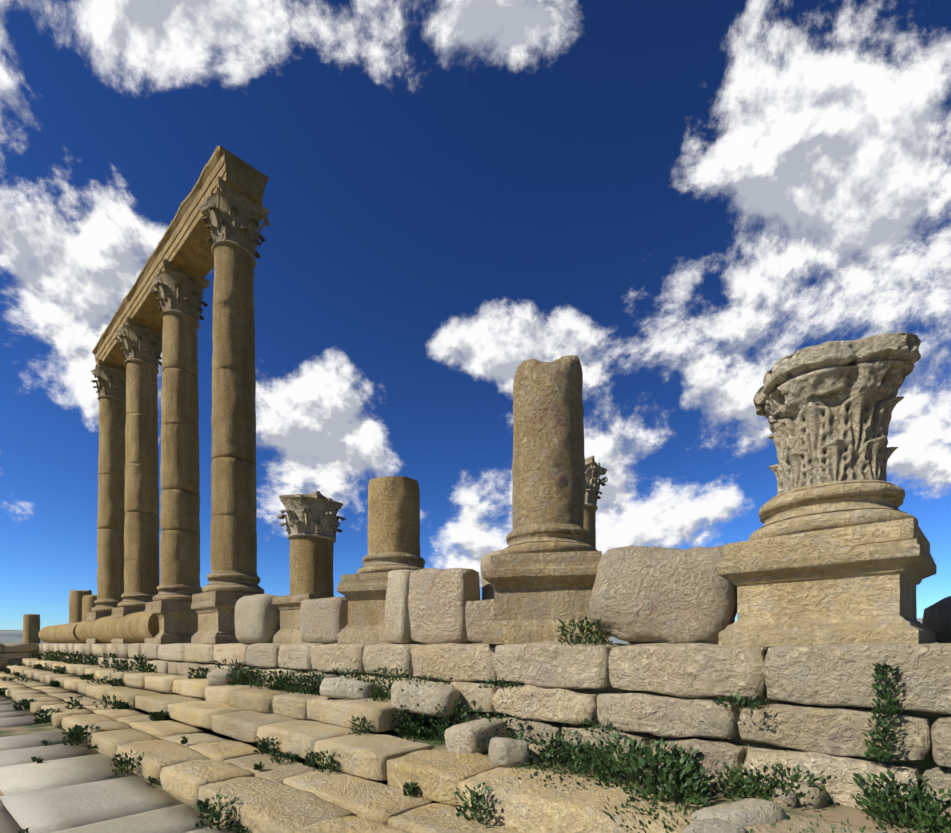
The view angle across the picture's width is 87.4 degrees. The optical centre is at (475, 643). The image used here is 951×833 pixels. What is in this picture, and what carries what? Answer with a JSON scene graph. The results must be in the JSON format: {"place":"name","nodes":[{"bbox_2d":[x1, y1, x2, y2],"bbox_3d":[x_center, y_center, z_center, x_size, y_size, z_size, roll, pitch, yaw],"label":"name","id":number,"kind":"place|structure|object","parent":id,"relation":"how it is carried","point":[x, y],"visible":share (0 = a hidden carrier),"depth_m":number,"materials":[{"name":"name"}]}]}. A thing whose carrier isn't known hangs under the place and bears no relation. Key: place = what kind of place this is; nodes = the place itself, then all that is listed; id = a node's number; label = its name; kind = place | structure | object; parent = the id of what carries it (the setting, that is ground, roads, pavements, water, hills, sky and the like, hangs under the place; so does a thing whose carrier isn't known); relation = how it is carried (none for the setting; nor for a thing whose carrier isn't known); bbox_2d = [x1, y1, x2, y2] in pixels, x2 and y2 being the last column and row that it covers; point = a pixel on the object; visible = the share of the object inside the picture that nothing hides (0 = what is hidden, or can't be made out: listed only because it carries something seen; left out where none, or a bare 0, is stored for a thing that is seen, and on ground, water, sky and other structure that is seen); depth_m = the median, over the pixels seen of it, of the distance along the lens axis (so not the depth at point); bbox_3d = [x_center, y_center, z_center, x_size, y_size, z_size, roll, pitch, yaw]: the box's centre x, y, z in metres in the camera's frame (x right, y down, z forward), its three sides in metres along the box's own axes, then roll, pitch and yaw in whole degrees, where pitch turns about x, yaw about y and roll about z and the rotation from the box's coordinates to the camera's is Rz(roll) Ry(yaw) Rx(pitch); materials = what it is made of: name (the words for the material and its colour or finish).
{"place":"outdoors","nodes":[
{"label":"outdoors","id":0,"kind":"place"},
{"bbox_2d":[0,696,234,832],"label":"street paving","id":1,"kind":"structure","parent":0,"point":[79,788],"depth_m":5.13,"materials":[{"name":"stone"}]},
{"bbox_2d":[0,652,456,831],"bbox_3d":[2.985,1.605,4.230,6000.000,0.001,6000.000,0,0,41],"label":"terrain","id":2,"kind":"structure","parent":0,"point":[22,730],"depth_m":8.95,"materials":[{"name":"soil"}]},
{"bbox_2d":[0,658,896,832],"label":"stair steps","id":3,"kind":"structure","parent":2,"relation":"on","point":[285,796],"depth_m":5.06,"materials":[{"name":"stone"}]},
{"bbox_2d":[0,616,950,832],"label":"plants","id":4,"kind":"object","parent":2,"relation":"on","point":[678,778],"visible":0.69,"depth_m":4.00,"materials":[{"name":"green plant"}]},
{"bbox_2d":[0,643,630,644],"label":"terrace","id":5,"kind":"structure","parent":0,"point":[223,643],"depth_m":56.15,"materials":[{"name":"stone"}]},
{"bbox_2d":[272,593,333,642],"bbox_3d":[-3.245,-0.455,9.867,1.058,0.927,1.056,0,0,31],"label":"pedestal","id":6,"kind":"object","parent":5,"relation":"on","point":[288,606],"visible":0.33,"depth_m":9.51,"materials":[{"name":"stone"}]},
{"bbox_2d":[289,536,333,595],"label":"short column","id":7,"kind":"structure","parent":6,"relation":"on","point":[311,565],"depth_m":9.51,"materials":[{"name":"stone"}]},
{"bbox_2d":[277,491,345,542],"bbox_3d":[-3.248,-2.436,9.863,1.246,0.838,1.242,0,0,-28],"label":"corinthian capital","id":8,"kind":"object","parent":7,"relation":"on","point":[314,514],"visible":0.94,"depth_m":9.49,"materials":[{"name":"stone"}]},
{"bbox_2d":[0,618,936,642],"bbox_3d":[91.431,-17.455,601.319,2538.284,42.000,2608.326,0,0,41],"label":"distant ground","id":9,"kind":"structure","parent":0,"point":[11,636],"depth_m":487.66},
{"bbox_2d":[0,641,950,816],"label":"stone wall","id":10,"kind":"structure","parent":0,"point":[691,679],"depth_m":4.16,"materials":[{"name":"stone"}]},
{"bbox_2d":[23,590,96,642],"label":"column stumps","id":11,"kind":"object","parent":10,"relation":"on","point":[82,604],"depth_m":22.63,"materials":[{"name":"stone"}]},
{"bbox_2d":[38,611,157,642],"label":"fallen column shafts","id":12,"kind":"object","parent":10,"relation":"on","point":[138,627],"visible":0.75,"depth_m":16.95,"materials":[{"name":"stone"}]},
{"bbox_2d":[86,599,122,642],"bbox_3d":[-14.011,-0.836,19.246,1.439,1.690,1.439,0,0,41],"label":"column pedestal","id":13,"kind":"object","parent":10,"relation":"on","point":[103,608],"visible":0.31,"depth_m":18.68,"materials":[{"name":"beige stone"}]},
{"bbox_2d":[97,397,126,599],"bbox_3d":[-14.012,-5.487,19.251,1.009,7.641,1.015,0,0,41],"label":"column shaft","id":14,"kind":"object","parent":13,"relation":"on","point":[111,508],"visible":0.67,"depth_m":18.85,"materials":[{"name":"beige stone"}]},
{"bbox_2d":[91,359,125,403],"bbox_3d":[-14.013,-9.910,19.251,1.330,1.248,1.322,0,0,41],"label":"corinthian capital","id":15,"kind":"object","parent":14,"relation":"on","point":[111,382],"visible":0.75,"depth_m":18.84,"materials":[{"name":"beige stone"}]},
{"bbox_2d":[111,592,156,643],"bbox_3d":[-11.283,-0.835,16.837,1.436,1.688,1.437,0,0,41],"label":"column pedestal","id":16,"kind":"object","parent":10,"relation":"on","point":[133,602],"visible":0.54,"depth_m":16.28,"materials":[{"name":"beige stone"}]},
{"bbox_2d":[124,362,159,593],"bbox_3d":[-11.281,-5.486,16.836,1.016,7.634,1.013,0,0,41],"label":"column shaft","id":17,"kind":"object","parent":16,"relation":"on","point":[141,549],"visible":1,"depth_m":16.46,"materials":[{"name":"beige stone"}]},
{"bbox_2d":[115,316,162,373],"bbox_3d":[-11.284,-9.909,16.836,1.325,1.244,1.337,0,0,41],"label":"corinthian capital","id":18,"kind":"object","parent":17,"relation":"on","point":[141,343],"visible":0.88,"depth_m":16.47,"materials":[{"name":"beige stone"}]},
{"bbox_2d":[144,583,202,643],"bbox_3d":[-8.557,-0.835,14.426,1.439,1.687,1.438,0,0,41],"label":"column pedestal","id":19,"kind":"object","parent":10,"relation":"on","point":[169,606],"visible":0.73,"depth_m":13.85,"materials":[{"name":"beige stone"}]},
{"bbox_2d":[160,313,199,585],"bbox_3d":[-8.555,-5.486,14.427,1.011,7.638,1.013,0,0,41],"label":"column shaft","id":20,"kind":"object","parent":19,"relation":"on","point":[180,520],"visible":0.98,"depth_m":14.04,"materials":[{"name":"beige stone"}]},
{"bbox_2d":[150,258,209,329],"bbox_3d":[-8.558,-9.912,14.427,1.344,1.254,1.350,0,0,41],"label":"corinthian capital","id":21,"kind":"object","parent":20,"relation":"on","point":[180,291],"visible":0.9,"depth_m":14.06,"materials":[{"name":"beige stone"}]},
{"bbox_2d":[191,571,263,643],"bbox_3d":[-5.827,-0.837,12.018,1.435,1.690,1.436,0,0,41],"label":"column pedestal","id":22,"kind":"object","parent":10,"relation":"on","point":[213,605],"visible":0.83,"depth_m":11.43,"materials":[{"name":"beige stone"}]},
{"bbox_2d":[210,244,256,574],"bbox_3d":[-5.830,-5.486,12.012,1.013,7.635,1.014,0,0,41],"label":"column shaft","id":23,"kind":"object","parent":22,"relation":"on","point":[233,545],"visible":1,"depth_m":11.62,"materials":[{"name":"beige stone"}]},
{"bbox_2d":[199,176,269,267],"bbox_3d":[-5.827,-9.908,12.015,1.327,1.251,1.326,0,0,41],"label":"corinthian capital","id":24,"kind":"object","parent":23,"relation":"on","point":[235,217],"visible":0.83,"depth_m":11.64,"materials":[{"name":"beige stone"}]},
{"bbox_2d":[92,145,268,368],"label":"entablature","id":25,"kind":"structure","parent":24,"relation":"on","point":[183,244],"depth_m":13.47,"materials":[{"name":"stone"}]},
{"bbox_2d":[235,570,421,643],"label":"stone blocks","id":26,"kind":"structure","parent":10,"relation":"on","point":[257,618],"depth_m":9.60,"materials":[{"name":"beige stone"}]},
{"bbox_2d":[337,552,424,643],"bbox_3d":[-1.316,-0.695,8.029,1.278,1.408,1.277,0,0,19],"label":"pedestal","id":27,"kind":"object","parent":10,"relation":"on","point":[363,590],"visible":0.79,"depth_m":7.56,"materials":[{"name":"stone"}]},
{"bbox_2d":[367,476,419,555],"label":"stub column","id":28,"kind":"structure","parent":27,"relation":"on","point":[393,513],"depth_m":7.67,"materials":[{"name":"stone"}]},
{"bbox_2d":[482,523,608,643],"bbox_3d":[0.886,-0.680,6.085,1.377,1.378,1.379,0,0,11],"label":"pedestal","id":29,"kind":"object","parent":10,"relation":"on","point":[541,578],"visible":0.85,"depth_m":5.51,"materials":[{"name":"stone"}]},
{"bbox_2d":[512,355,584,529],"bbox_3d":[0.885,-2.417,6.081,0.879,2.125,0.877,0,0,41],"label":"broken column shaft","id":30,"kind":"object","parent":29,"relation":"on","point":[548,470],"visible":1,"depth_m":5.72,"materials":[{"name":"stone"}]},
{"bbox_2d":[299,545,950,644],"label":"fallen blocks","id":31,"kind":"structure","parent":10,"relation":"on","point":[645,594],"depth_m":4.76,"materials":[{"name":"stone"}]},
{"bbox_2d":[717,480,936,646],"bbox_3d":[2.985,-0.617,4.230,1.297,1.289,1.300,0,0,-44],"label":"pedestal with base","id":32,"kind":"object","parent":10,"relation":"on","point":[836,563],"visible":1,"depth_m":3.78,"materials":[{"name":"stone"}]},
{"bbox_2d":[753,332,920,494],"bbox_3d":[2.997,-1.746,4.209,1.068,1.090,1.059,0,0,16],"label":"corinthian capital","id":33,"kind":"object","parent":32,"relation":"on","point":[825,409],"visible":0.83,"depth_m":3.88,"materials":[{"name":"stone"}]},
{"bbox_2d":[0,0,950,629],"label":"sky","id":34,"kind":"structure","parent":0,"point":[682,200],"materials":[{"name":"blue"}]},
{"bbox_2d":[584,506,595,547],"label":"column","id":35,"kind":"structure","parent":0,"point":[590,519],"depth_m":10.91,"materials":[{"name":"stone"}]},
{"bbox_2d":[584,456,607,510],"bbox_3d":[2.343,-3.479,11.203,1.100,1.004,1.094,0,0,31],"label":"corinthian capital","id":36,"kind":"object","parent":35,"relation":"on","point":[594,470],"visible":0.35,"depth_m":10.86,"materials":[{"name":"stone"}]},
{"bbox_2d":[396,733,949,832],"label":"dirt ground","id":37,"kind":"structure","parent":0,"point":[838,813],"depth_m":3.34,"materials":[{"name":"soil"}]},
{"bbox_2d":[207,669,788,832],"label":"loose stones","id":38,"kind":"object","parent":37,"relation":"on","point":[505,751],"visible":0.81,"depth_m":4.95,"materials":[{"name":"beige stone"}]},
{"bbox_2d":[507,733,950,820],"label":"stones","id":39,"kind":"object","parent":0,"point":[818,801],"depth_m":3.36,"materials":[{"name":"beige stone"}]}
]}

